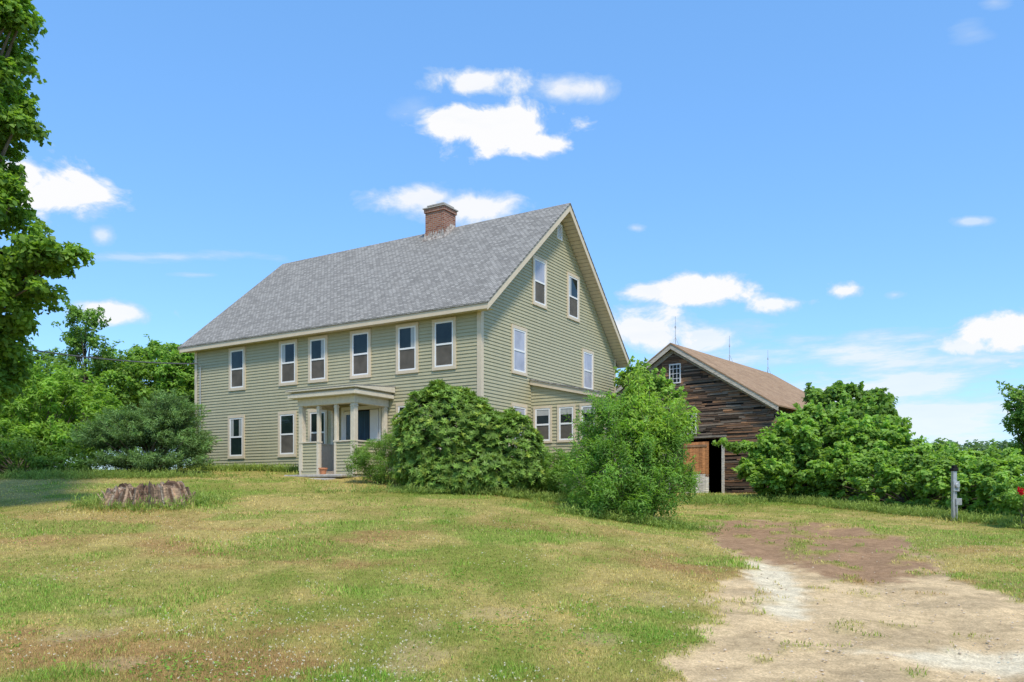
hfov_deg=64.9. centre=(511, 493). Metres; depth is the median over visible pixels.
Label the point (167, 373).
deciduous tree
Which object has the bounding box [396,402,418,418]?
window
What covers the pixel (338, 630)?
clover flowers
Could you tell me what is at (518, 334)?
window
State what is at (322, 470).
flower pot
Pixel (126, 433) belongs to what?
juniper bush
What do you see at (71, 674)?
lawn grass
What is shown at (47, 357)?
deciduous tree
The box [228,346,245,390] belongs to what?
window
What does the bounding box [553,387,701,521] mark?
deciduous shrub
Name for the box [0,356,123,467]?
sumac thicket
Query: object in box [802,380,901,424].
vine covered tree
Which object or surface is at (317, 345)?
window
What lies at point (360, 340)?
window
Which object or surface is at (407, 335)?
window
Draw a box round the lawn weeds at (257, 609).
[0,495,1023,681]
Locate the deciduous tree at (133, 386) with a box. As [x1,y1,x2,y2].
[88,341,194,415]
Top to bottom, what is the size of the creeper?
5.500 m
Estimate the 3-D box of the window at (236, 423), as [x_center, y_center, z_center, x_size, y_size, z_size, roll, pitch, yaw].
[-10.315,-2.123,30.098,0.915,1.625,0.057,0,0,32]
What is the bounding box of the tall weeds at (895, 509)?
[0,461,1023,533]
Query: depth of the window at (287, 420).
28.68 m
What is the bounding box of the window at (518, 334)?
[511,324,527,376]
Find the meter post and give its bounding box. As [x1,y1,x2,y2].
[950,465,961,520]
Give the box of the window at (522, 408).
[511,402,526,449]
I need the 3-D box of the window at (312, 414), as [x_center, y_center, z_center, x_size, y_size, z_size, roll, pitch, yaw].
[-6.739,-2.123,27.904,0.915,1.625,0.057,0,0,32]
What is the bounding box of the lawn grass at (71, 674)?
[0,462,1023,681]
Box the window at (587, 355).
[582,348,593,389]
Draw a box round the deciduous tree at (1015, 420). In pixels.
[996,380,1023,456]
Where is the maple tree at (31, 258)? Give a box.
[0,0,96,413]
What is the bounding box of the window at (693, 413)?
[686,413,696,433]
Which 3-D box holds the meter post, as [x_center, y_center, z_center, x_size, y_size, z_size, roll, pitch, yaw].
[11.687,0.135,21.162,0.278,1.770,0.210,0,0,-11]
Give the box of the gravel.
[680,548,1023,681]
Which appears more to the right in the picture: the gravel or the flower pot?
the gravel
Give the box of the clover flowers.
[0,509,1021,681]
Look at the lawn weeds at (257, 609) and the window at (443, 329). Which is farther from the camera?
the window at (443, 329)
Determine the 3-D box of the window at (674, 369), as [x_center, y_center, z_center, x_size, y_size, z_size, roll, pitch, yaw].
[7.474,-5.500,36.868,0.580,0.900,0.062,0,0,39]
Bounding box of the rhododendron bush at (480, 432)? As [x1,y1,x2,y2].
[388,378,548,493]
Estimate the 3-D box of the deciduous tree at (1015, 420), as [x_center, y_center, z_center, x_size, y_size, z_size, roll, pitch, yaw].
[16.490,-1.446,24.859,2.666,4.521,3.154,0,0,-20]
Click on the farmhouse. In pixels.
(309, 366)
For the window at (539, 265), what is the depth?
27.38 m
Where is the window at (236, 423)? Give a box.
[228,415,244,458]
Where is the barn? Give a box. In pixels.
[616,316,824,492]
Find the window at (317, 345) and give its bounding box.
[308,335,327,382]
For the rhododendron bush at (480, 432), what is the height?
3.264 m
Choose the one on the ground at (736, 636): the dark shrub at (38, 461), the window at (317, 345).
the dark shrub at (38, 461)
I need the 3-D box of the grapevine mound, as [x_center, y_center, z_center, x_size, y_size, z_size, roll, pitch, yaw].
[11.038,-1.589,29.339,7.129,3.876,4.732,0,0,0]
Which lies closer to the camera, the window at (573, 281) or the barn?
the window at (573, 281)
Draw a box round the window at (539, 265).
[532,255,546,309]
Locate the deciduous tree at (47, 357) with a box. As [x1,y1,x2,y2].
[5,341,92,426]
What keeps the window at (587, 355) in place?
in the farmhouse
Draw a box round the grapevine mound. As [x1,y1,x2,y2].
[712,399,926,498]
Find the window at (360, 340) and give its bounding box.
[350,329,370,378]
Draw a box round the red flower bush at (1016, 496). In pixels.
[999,480,1023,528]
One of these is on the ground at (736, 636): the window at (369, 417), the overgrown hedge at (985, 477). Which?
the overgrown hedge at (985, 477)
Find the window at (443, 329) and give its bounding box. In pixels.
[432,316,455,370]
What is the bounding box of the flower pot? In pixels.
[318,468,327,473]
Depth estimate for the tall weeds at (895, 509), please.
21.54 m
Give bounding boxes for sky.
[0,0,1023,482]
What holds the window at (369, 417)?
in the farmhouse
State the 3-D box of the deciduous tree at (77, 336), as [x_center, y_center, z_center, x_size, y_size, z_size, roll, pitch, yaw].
[-19.659,-4.740,36.954,4.022,8.188,2.458,0,0,21]
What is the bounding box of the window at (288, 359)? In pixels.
[279,339,297,385]
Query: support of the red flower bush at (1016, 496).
on the ground at (736, 636)
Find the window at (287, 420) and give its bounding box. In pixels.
[278,411,296,456]
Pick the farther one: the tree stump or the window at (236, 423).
the window at (236, 423)
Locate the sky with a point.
(833, 190)
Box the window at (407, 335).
[396,322,418,374]
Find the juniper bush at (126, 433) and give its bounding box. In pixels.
[61,388,221,472]
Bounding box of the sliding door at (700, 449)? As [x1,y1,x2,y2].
[683,442,708,492]
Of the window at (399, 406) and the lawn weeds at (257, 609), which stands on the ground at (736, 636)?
the lawn weeds at (257, 609)
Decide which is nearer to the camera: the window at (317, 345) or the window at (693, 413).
the window at (317, 345)
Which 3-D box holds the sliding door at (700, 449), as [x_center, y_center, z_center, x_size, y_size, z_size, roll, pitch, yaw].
[8.262,-1.135,36.165,1.230,2.370,0.050,0,0,39]
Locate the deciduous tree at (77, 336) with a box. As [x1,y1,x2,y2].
[45,298,123,420]
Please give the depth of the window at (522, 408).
26.26 m
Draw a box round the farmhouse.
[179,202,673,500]
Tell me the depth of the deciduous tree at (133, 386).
36.99 m
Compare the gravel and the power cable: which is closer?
the gravel
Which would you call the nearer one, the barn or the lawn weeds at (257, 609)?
the lawn weeds at (257, 609)
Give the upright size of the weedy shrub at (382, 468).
1.765 m
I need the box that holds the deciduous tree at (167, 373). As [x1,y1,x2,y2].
[143,334,194,469]
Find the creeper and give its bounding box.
[613,355,688,413]
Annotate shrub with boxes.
[0,431,106,474]
[342,427,398,484]
[521,446,585,495]
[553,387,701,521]
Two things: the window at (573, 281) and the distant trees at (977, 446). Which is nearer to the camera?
the window at (573, 281)
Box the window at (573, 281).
[567,271,579,322]
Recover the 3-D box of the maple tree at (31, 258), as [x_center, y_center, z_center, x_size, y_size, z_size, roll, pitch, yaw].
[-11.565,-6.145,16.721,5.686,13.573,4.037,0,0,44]
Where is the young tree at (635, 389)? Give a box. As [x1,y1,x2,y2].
[608,364,700,516]
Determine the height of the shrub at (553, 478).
1.644 m
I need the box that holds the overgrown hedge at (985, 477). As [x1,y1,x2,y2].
[767,437,1023,519]
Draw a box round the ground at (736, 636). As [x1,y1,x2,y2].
[0,470,1023,681]
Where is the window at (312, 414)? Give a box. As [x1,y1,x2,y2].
[308,409,327,443]
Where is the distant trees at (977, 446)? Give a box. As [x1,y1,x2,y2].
[3,388,1020,458]
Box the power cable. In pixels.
[26,349,198,363]
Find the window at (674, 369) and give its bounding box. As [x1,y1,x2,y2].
[669,363,680,383]
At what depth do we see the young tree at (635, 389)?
19.52 m
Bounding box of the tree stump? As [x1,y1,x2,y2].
[97,479,195,506]
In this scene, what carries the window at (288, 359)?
in the farmhouse

